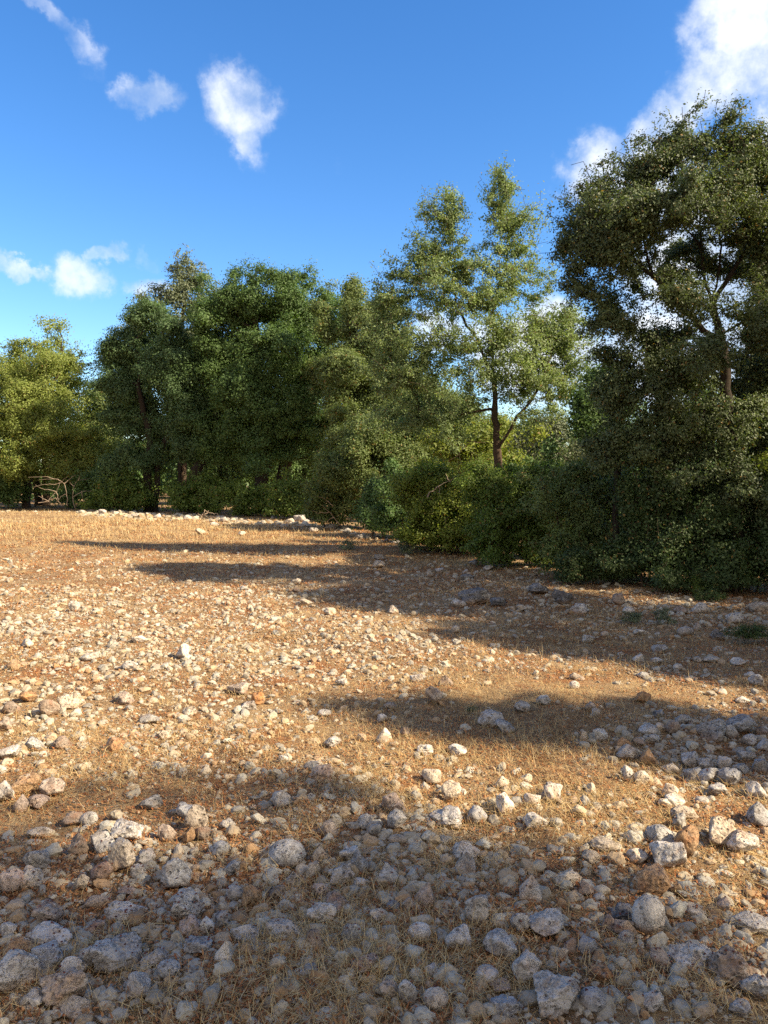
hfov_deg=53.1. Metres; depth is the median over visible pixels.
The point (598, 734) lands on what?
limestone rock
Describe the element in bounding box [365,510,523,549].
shrub
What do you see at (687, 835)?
limestone rock
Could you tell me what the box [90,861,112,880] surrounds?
limestone rock
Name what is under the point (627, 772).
limestone rock
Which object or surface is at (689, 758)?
limestone rock
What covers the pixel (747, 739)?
limestone rock
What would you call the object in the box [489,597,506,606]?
limestone rock
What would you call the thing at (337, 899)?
limestone rock
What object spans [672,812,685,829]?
limestone rock
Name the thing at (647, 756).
limestone rock
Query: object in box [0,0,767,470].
sky
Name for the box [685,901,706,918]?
limestone rock
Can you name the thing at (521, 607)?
limestone rock
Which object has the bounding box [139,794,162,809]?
limestone rock
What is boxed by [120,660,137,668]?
limestone rock
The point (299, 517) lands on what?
limestone rock
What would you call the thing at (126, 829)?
limestone rock
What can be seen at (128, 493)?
shrub
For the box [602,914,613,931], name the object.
limestone rock
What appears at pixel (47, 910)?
limestone rock
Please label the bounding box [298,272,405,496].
oak tree
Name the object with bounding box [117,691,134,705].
limestone rock
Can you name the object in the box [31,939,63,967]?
limestone rock
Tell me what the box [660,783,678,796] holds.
limestone rock
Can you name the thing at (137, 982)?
limestone rock
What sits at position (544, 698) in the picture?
limestone rock
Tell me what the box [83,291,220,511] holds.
oak tree
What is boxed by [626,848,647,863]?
limestone rock
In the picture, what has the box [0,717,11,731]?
limestone rock
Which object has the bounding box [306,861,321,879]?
limestone rock
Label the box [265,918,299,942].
limestone rock
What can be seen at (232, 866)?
limestone rock
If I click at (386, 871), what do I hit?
limestone rock
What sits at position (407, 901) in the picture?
limestone rock
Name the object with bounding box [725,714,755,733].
limestone rock
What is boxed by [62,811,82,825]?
limestone rock
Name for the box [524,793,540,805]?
limestone rock
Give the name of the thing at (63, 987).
limestone rock
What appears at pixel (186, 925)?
limestone rock
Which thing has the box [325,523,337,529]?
limestone rock
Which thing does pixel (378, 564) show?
limestone rock
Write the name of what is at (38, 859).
limestone rock
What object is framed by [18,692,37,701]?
limestone rock
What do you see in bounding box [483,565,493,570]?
limestone rock
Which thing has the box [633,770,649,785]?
limestone rock
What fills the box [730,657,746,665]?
limestone rock
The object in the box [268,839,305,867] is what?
limestone rock
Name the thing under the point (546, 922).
limestone rock
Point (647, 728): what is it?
limestone rock
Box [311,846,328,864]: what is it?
limestone rock
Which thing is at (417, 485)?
shrub
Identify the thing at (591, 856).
limestone rock
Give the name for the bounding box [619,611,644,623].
weed
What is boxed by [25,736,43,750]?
limestone rock
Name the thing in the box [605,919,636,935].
limestone rock
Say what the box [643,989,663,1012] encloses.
limestone rock
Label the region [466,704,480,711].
weed
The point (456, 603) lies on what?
limestone rock
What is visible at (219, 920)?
limestone rock
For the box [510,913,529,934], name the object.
limestone rock
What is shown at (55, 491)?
dead branch
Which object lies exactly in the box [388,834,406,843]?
limestone rock
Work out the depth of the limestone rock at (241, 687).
5.58 m
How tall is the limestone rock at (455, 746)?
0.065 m
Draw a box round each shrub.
[0,472,37,508]
[37,465,143,508]
[76,463,170,511]
[155,465,231,514]
[206,469,284,516]
[260,457,316,518]
[294,475,361,528]
[343,475,406,539]
[349,455,545,536]
[363,442,504,554]
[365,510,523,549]
[451,456,570,567]
[507,454,645,575]
[549,533,646,584]
[584,461,747,586]
[627,457,750,570]
[634,559,763,594]
[636,500,767,590]
[670,455,767,595]
[744,448,767,591]
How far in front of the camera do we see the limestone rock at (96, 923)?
2.65 m
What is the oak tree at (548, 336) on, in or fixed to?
on the ground at (402, 707)
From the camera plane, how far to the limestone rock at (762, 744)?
4.47 m
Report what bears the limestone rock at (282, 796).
on the ground at (402, 707)
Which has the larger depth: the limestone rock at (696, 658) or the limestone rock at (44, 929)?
the limestone rock at (696, 658)
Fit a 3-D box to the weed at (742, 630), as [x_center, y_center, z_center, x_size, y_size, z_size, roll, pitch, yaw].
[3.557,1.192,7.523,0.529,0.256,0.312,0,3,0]
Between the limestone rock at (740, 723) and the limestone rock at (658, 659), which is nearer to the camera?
the limestone rock at (740, 723)
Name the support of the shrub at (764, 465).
on the ground at (402, 707)
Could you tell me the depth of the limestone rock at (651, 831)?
3.28 m
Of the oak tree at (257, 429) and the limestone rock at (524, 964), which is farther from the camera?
the oak tree at (257, 429)
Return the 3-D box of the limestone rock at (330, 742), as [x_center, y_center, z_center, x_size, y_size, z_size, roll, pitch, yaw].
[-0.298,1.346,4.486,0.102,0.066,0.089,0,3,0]
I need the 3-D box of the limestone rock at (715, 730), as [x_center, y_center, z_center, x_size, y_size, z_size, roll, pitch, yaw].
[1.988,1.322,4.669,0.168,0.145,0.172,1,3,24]
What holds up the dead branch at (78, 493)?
on the ground at (402, 707)
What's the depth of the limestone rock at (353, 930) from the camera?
2.55 m
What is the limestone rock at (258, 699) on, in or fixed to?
on the ground at (402, 707)
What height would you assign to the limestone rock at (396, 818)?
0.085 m
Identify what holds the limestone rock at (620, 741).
on the ground at (402, 707)
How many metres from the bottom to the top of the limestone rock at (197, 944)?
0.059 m
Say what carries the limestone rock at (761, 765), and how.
on the ground at (402, 707)
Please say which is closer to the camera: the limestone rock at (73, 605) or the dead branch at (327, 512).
the limestone rock at (73, 605)
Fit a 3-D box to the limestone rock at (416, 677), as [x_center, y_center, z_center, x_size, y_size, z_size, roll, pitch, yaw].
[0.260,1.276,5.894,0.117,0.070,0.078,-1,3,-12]
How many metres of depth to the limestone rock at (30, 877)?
2.91 m
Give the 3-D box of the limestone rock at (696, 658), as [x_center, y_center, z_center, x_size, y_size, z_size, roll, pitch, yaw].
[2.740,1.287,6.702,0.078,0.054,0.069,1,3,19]
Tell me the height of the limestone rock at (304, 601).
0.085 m
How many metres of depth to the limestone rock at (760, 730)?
4.77 m
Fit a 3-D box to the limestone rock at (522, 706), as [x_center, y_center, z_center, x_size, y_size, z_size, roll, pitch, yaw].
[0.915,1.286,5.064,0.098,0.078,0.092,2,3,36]
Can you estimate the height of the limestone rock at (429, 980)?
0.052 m
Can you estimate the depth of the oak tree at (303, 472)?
43.46 m
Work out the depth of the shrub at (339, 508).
23.24 m
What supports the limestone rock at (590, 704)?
on the ground at (402, 707)
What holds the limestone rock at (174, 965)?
on the ground at (402, 707)
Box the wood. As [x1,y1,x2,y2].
[1,421,735,498]
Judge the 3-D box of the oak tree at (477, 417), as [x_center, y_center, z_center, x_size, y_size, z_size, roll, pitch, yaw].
[2.910,-2.626,27.094,6.669,6.411,3.921,0,3,0]
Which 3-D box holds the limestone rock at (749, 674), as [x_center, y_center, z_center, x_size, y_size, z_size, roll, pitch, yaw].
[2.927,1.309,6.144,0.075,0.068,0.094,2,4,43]
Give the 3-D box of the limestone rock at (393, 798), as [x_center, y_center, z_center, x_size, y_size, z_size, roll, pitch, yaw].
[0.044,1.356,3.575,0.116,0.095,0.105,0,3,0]
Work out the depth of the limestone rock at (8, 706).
5.09 m
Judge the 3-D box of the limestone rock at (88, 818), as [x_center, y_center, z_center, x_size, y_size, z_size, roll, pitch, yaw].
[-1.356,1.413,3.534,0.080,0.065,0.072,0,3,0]
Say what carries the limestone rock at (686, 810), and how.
on the ground at (402, 707)
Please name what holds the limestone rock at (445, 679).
on the ground at (402, 707)
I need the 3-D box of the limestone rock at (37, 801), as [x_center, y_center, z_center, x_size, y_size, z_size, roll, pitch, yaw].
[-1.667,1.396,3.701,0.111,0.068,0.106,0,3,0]
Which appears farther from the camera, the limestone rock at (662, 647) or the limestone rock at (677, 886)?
the limestone rock at (662, 647)
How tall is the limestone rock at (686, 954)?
0.067 m
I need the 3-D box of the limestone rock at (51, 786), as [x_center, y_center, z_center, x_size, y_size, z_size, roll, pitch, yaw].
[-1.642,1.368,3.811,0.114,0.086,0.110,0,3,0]
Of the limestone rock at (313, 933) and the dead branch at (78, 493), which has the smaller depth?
the limestone rock at (313, 933)
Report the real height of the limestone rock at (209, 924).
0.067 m
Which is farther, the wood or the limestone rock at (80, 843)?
the wood
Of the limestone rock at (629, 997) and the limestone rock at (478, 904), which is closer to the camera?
the limestone rock at (629, 997)
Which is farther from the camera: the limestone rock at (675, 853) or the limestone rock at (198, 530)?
the limestone rock at (198, 530)
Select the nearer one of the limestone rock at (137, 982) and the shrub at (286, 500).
the limestone rock at (137, 982)
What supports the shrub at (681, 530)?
on the ground at (402, 707)
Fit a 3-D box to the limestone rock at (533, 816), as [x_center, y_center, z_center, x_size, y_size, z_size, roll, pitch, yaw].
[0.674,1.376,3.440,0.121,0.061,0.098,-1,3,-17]
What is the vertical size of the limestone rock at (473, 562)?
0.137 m
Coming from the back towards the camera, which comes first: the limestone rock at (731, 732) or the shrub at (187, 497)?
the shrub at (187, 497)
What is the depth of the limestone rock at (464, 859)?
3.04 m
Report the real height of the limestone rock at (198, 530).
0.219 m
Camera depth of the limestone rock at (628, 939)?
2.60 m
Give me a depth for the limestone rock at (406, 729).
4.59 m
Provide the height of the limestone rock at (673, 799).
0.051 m
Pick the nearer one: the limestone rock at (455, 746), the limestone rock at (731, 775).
the limestone rock at (731, 775)
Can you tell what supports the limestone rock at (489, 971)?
on the ground at (402, 707)
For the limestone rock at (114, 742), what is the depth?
4.36 m
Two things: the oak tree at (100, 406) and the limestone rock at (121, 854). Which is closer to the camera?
the limestone rock at (121, 854)
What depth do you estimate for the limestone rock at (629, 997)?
2.29 m
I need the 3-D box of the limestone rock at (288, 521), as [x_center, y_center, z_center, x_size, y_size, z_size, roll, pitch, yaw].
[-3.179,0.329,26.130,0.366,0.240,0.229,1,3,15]
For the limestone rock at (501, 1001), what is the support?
on the ground at (402, 707)
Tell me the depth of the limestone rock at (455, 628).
7.78 m
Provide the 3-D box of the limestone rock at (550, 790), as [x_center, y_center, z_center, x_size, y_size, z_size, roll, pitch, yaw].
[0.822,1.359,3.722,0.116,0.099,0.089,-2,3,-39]
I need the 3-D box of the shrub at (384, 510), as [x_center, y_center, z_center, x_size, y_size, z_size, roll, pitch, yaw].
[1.799,-0.242,18.488,5.299,2.313,2.622,0,3,0]
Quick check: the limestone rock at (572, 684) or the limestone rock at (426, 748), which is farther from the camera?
the limestone rock at (572, 684)
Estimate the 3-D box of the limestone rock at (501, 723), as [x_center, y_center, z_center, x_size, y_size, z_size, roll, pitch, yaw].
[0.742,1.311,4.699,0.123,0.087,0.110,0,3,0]
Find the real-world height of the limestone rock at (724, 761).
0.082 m
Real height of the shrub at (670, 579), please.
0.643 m
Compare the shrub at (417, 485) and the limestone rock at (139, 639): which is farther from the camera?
the shrub at (417, 485)
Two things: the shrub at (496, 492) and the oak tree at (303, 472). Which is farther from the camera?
the oak tree at (303, 472)
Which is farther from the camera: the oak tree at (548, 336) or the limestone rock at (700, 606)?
the oak tree at (548, 336)
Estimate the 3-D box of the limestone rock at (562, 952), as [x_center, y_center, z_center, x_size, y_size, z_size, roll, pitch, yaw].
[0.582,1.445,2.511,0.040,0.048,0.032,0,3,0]
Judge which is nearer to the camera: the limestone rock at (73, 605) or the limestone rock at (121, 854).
the limestone rock at (121, 854)
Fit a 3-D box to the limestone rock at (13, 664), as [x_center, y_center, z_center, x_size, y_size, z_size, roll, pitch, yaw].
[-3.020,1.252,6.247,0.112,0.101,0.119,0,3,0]
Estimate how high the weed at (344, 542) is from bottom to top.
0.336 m
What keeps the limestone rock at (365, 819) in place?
on the ground at (402, 707)
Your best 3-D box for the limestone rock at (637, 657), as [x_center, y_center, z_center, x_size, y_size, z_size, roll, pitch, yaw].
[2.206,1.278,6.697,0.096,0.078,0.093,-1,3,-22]
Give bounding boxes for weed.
[337,536,357,549]
[396,539,416,553]
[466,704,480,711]
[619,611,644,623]
[650,606,677,624]
[691,586,729,601]
[719,622,767,643]
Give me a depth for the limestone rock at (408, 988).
2.27 m
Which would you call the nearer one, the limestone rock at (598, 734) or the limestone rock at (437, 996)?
the limestone rock at (437, 996)
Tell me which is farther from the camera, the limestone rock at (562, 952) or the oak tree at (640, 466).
the oak tree at (640, 466)
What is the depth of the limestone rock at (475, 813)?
3.51 m
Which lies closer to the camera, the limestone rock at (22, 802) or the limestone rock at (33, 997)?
the limestone rock at (33, 997)
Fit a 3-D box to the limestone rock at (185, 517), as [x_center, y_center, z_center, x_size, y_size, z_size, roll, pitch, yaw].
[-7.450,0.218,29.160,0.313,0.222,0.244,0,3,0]
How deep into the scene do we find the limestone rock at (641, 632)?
7.86 m
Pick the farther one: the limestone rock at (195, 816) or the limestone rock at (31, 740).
the limestone rock at (31, 740)
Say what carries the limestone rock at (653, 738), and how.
on the ground at (402, 707)
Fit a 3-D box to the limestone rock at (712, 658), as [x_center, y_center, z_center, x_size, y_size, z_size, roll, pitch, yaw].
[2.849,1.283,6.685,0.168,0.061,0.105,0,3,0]
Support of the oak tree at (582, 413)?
on the ground at (402, 707)
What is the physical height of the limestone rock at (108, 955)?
0.100 m
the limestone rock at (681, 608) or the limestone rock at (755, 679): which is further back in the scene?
the limestone rock at (681, 608)
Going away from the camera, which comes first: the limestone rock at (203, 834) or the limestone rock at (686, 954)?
the limestone rock at (686, 954)
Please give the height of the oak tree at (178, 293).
13.897 m
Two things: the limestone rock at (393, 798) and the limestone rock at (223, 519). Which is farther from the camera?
the limestone rock at (223, 519)
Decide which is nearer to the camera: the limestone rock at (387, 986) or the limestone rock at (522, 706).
the limestone rock at (387, 986)
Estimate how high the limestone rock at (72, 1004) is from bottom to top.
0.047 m
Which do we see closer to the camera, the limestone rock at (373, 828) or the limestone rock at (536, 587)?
the limestone rock at (373, 828)
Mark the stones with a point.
(18, 907)
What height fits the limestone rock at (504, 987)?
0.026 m
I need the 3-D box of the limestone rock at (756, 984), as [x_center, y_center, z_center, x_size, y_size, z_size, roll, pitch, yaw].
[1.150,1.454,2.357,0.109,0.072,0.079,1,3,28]
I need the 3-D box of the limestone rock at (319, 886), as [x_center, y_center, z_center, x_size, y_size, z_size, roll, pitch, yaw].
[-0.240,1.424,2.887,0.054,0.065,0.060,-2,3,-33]
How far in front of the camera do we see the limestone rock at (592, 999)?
2.26 m
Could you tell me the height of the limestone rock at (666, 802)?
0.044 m
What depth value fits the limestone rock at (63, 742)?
4.41 m
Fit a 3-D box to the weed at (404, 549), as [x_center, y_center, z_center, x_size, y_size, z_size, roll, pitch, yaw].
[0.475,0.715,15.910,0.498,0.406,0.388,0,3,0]
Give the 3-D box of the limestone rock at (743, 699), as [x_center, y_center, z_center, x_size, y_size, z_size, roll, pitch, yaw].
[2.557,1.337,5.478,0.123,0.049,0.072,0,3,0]
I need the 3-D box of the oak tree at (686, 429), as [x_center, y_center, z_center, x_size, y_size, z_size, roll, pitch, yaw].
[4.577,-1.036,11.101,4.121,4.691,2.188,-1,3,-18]
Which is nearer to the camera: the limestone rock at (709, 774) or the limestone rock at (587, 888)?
the limestone rock at (587, 888)
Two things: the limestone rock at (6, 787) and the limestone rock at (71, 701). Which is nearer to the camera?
the limestone rock at (6, 787)
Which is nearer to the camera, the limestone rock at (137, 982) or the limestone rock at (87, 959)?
the limestone rock at (137, 982)
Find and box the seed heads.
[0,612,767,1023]
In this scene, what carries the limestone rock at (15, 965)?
on the ground at (402, 707)
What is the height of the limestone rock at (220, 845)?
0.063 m
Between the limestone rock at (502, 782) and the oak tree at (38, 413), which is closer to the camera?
the limestone rock at (502, 782)
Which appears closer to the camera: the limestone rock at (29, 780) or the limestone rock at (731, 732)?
the limestone rock at (29, 780)
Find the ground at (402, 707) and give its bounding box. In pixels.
[0,483,767,1023]
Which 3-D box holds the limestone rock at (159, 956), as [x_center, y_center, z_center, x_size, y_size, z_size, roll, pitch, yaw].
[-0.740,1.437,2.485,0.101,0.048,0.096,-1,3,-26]
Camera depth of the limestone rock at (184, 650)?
6.53 m
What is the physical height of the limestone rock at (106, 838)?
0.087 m
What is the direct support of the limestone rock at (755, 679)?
on the ground at (402, 707)
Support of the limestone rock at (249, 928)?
on the ground at (402, 707)
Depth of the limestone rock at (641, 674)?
6.08 m
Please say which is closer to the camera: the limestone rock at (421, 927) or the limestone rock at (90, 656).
the limestone rock at (421, 927)
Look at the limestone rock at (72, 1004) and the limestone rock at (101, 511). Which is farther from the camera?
the limestone rock at (101, 511)
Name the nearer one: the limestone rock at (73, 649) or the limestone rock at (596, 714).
the limestone rock at (596, 714)
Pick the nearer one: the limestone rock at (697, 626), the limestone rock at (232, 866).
the limestone rock at (232, 866)
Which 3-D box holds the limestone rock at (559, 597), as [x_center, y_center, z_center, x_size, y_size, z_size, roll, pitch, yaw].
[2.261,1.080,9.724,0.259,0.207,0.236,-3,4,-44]
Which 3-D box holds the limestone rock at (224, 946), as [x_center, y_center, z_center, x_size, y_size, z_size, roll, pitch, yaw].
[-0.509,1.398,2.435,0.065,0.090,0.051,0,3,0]
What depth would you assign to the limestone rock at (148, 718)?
4.89 m
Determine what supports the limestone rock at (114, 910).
on the ground at (402, 707)
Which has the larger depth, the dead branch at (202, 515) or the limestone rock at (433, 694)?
the dead branch at (202, 515)
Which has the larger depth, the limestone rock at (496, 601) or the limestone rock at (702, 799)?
the limestone rock at (496, 601)
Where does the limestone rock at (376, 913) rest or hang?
on the ground at (402, 707)
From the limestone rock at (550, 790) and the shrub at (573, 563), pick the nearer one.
the limestone rock at (550, 790)
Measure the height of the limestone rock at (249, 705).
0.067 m
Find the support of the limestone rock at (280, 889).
on the ground at (402, 707)
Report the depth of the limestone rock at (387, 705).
5.14 m
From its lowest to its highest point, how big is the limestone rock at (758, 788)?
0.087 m
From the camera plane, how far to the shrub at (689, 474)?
12.82 m
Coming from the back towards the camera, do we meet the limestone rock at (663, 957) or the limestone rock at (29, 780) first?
the limestone rock at (29, 780)
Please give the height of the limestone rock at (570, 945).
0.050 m
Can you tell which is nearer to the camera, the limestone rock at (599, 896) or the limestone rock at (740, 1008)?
the limestone rock at (740, 1008)
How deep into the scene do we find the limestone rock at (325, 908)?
2.70 m
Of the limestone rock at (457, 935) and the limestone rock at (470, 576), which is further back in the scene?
the limestone rock at (470, 576)
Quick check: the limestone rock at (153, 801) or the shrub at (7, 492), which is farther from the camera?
the shrub at (7, 492)
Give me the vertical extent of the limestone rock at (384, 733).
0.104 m
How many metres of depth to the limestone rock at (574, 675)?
5.93 m
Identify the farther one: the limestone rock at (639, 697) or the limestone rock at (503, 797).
the limestone rock at (639, 697)
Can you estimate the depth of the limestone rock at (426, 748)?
4.32 m
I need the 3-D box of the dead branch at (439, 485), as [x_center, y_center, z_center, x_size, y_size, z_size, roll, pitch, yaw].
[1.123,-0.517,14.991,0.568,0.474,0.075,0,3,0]
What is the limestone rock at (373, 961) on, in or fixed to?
on the ground at (402, 707)
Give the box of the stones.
[0,509,767,1023]
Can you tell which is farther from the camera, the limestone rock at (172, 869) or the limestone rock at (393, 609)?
the limestone rock at (393, 609)
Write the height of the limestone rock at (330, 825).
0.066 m
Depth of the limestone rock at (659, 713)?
5.01 m
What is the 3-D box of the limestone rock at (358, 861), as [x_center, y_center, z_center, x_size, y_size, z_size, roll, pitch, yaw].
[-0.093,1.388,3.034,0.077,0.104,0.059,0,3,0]
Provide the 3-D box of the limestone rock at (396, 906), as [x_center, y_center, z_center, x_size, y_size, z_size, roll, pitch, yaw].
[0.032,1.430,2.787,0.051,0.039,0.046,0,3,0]
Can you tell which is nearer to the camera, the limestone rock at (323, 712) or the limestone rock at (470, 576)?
the limestone rock at (323, 712)
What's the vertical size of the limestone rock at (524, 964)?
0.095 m
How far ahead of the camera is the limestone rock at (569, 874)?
2.95 m
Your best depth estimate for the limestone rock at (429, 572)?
12.27 m
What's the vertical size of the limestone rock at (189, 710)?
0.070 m
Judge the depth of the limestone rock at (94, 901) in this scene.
2.83 m
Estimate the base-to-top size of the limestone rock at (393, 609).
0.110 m
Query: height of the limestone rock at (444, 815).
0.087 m
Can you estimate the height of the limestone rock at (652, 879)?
0.117 m
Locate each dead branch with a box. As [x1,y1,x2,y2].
[36,476,72,505]
[71,476,92,508]
[198,510,216,518]
[316,496,339,524]
[427,473,455,497]
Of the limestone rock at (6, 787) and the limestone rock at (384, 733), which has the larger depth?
the limestone rock at (384, 733)
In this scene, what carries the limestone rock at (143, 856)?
on the ground at (402, 707)
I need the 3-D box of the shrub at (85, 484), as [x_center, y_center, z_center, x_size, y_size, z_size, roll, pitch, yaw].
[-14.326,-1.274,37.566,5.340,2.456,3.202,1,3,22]
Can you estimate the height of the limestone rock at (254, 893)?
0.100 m
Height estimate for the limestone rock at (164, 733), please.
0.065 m
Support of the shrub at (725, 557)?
on the ground at (402, 707)
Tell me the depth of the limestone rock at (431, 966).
2.41 m
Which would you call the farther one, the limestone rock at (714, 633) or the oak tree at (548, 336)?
the oak tree at (548, 336)
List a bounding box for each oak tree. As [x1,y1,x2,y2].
[0,312,104,505]
[0,335,122,507]
[56,380,146,491]
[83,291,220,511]
[105,243,221,508]
[137,436,254,490]
[157,252,344,513]
[223,399,326,488]
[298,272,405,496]
[307,378,464,499]
[344,150,598,547]
[375,350,535,479]
[408,407,560,472]
[505,406,608,474]
[520,348,626,539]
[539,87,767,590]
[563,313,767,578]
[572,392,659,521]
[654,385,748,467]
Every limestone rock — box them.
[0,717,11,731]
[0,744,21,757]
[0,780,14,800]
[0,868,23,894]
[0,921,17,935]
[0,949,41,993]
[2,701,20,713]
[2,936,35,955]
[5,659,21,669]
[11,772,41,794]
[13,794,28,813]
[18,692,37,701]
[18,865,45,891]
[19,988,43,1012]
[22,638,33,647]
[22,850,49,868]
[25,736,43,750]
[26,826,52,837]
[26,921,72,946]
[28,794,49,808]
[31,898,64,922]
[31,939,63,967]
[38,699,60,716]
[39,777,64,795]
[40,967,87,1006]
[52,994,91,1020]
[53,735,72,748]
[57,693,85,708]
[60,956,87,971]
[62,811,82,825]
[66,647,84,652]
[67,832,90,858]
[68,600,79,611]
[74,874,89,890]
[78,946,93,969]
[80,651,98,660]
[80,811,97,825]
[82,895,111,910]
[85,919,105,935]
[89,931,141,973]
[90,831,114,854]
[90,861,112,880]
[98,509,106,513]
[104,900,147,921]
[106,736,125,753]
[108,837,135,870]
[110,818,144,839]
[116,885,135,894]
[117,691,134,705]
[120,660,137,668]
[125,971,151,998]
[130,863,146,878]
[132,635,148,642]
[135,848,155,864]
[138,713,159,723]
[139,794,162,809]
[140,947,170,966]
[156,959,180,978]
[157,823,176,841]
[158,730,171,739]
[160,857,191,888]
[171,887,204,920]
[176,643,190,658]
[176,801,191,818]
[178,914,200,937]
[182,706,196,714]
[183,515,191,519]
[183,827,195,842]
[184,804,208,829]
[184,935,212,953]
[195,528,205,534]
[195,826,210,840]
[198,916,214,935]
[207,840,230,856]
[214,940,232,962]
[215,910,227,927]
[218,517,227,521]
[219,818,235,828]
[223,859,239,875]
[224,885,242,901]
[227,682,248,694]
[230,924,260,942]
[241,701,256,709]
[241,884,261,908]
[251,692,264,704]
[264,885,284,901]
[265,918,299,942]
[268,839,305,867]
[270,790,291,809]
[279,755,288,763]
[285,518,294,523]
[285,871,298,886]
[291,578,301,583]
[294,515,305,521]
[299,599,311,604]
[299,963,317,977]
[304,761,319,771]
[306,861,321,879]
[306,902,336,923]
[306,928,321,949]
[309,763,332,781]
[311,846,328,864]
[311,883,327,896]
[317,820,338,837]
[318,709,331,716]
[323,607,335,613]
[324,736,341,748]
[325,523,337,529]
[326,890,349,911]
[327,863,354,885]
[335,678,347,684]
[339,845,360,860]
[340,923,360,944]
[351,849,369,874]
[351,952,378,973]
[353,877,366,886]
[358,813,373,829]
[366,820,382,835]
[369,908,385,921]
[372,560,385,567]
[374,554,383,559]
[376,728,391,743]
[377,714,386,722]
[378,979,398,999]
[379,862,398,885]
[381,792,405,812]
[383,702,396,709]
[386,900,399,911]
[387,808,406,828]
[388,605,398,613]
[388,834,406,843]
[398,979,416,1005]
[399,727,410,735]
[403,897,413,909]
[408,922,430,942]
[409,674,425,681]
[414,882,435,909]
[417,744,433,755]
[422,769,441,783]
[423,962,437,975]
[423,986,448,1010]
[424,976,434,988]
[425,686,441,703]
[427,570,432,576]
[429,805,462,829]
[435,567,445,572]
[438,675,452,686]
[441,780,460,802]
[444,923,471,950]
[448,743,466,755]
[451,599,466,606]
[451,625,459,632]
[452,841,479,861]
[455,852,475,875]
[458,587,491,605]
[460,574,473,579]
[464,894,488,925]
[466,805,487,824]
[469,559,476,565]
[475,964,498,984]
[478,709,503,726]
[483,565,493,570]
[483,928,516,958]
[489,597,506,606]
[489,994,521,1016]
[490,977,510,991]
[495,718,514,733]
[495,776,509,788]
[496,792,513,814]
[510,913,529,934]
[511,949,541,983]
[514,700,530,711]
[516,604,526,610]
[519,874,541,903]
[522,812,549,827]
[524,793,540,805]
[528,582,548,592]
[529,908,564,936]
[533,970,579,1020]
[536,694,550,704]
[541,781,562,802]
[552,590,573,604]
[555,868,581,886]
[557,947,567,961]
[563,937,576,954]
[569,603,588,614]
[569,672,584,680]
[569,681,579,688]
[577,935,597,954]
[579,731,587,741]
[579,880,593,894]
[579,986,605,1012]
[581,849,601,863]
[582,635,594,642]
[585,701,595,710]
[587,962,613,982]
[590,836,621,851]
[592,708,599,716]
[592,728,607,741]
[593,893,604,901]
[600,631,608,636]
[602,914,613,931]
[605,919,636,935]
[609,902,632,920]
[611,593,624,604]
[613,737,631,746]
[616,743,641,759]
[618,930,635,945]
[620,765,634,782]
[622,606,634,613]
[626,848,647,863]
[626,995,633,1000]
[632,654,643,662]
[632,737,644,745]
[632,863,670,896]
[632,895,664,935]
[633,629,645,634]
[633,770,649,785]
[634,691,650,701]
[636,672,648,677]
[638,723,657,734]
[639,747,657,766]
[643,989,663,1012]
[644,824,674,842]
[645,734,659,742]
[649,841,686,867]
[649,947,671,972]
[651,644,667,652]
[651,657,663,664]
[651,709,665,717]
[655,722,665,731]
[658,798,671,807]
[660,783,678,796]
[661,763,679,773]
[665,720,680,732]
[665,793,685,806]
[667,943,714,971]
[669,883,681,895]
[670,805,698,819]
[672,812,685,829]
[673,605,687,613]
[673,663,682,669]
[674,824,698,857]
[675,714,690,723]
[677,626,693,635]
[681,751,698,767]
[683,767,700,782]
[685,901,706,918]
[690,602,709,613]
[693,623,700,630]
[693,656,702,661]
[695,796,708,804]
[696,718,725,742]
[696,758,712,768]
[697,767,718,781]
[702,656,720,661]
[706,944,757,990]
[708,782,726,795]
[708,816,735,846]
[710,629,725,640]
[715,897,730,910]
[717,756,731,768]
[718,767,741,786]
[724,724,738,738]
[725,612,743,622]
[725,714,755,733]
[726,829,759,852]
[728,911,767,933]
[729,998,750,1018]
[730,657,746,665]
[732,763,749,774]
[735,696,750,702]
[736,750,755,761]
[739,973,767,999]
[741,734,756,745]
[743,671,754,676]
[745,781,767,800]
[746,802,767,826]
[747,601,767,613]
[748,674,764,685]
[751,758,767,773]
[755,726,767,734]
[756,738,767,750]
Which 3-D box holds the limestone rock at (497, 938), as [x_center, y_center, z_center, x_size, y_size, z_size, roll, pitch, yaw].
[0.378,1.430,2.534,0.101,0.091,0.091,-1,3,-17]
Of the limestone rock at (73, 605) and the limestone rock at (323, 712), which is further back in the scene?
the limestone rock at (73, 605)
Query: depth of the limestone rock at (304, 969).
2.36 m
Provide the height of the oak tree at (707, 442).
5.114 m
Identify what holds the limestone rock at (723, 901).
on the ground at (402, 707)
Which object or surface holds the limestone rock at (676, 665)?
on the ground at (402, 707)
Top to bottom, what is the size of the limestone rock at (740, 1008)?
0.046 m
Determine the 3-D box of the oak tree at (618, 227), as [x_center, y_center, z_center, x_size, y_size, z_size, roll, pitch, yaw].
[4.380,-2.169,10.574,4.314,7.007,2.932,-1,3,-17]
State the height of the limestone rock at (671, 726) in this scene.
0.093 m
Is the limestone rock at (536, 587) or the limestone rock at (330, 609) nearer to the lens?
the limestone rock at (330, 609)
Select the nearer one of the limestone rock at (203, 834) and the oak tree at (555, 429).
the limestone rock at (203, 834)
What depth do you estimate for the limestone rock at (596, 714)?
4.98 m

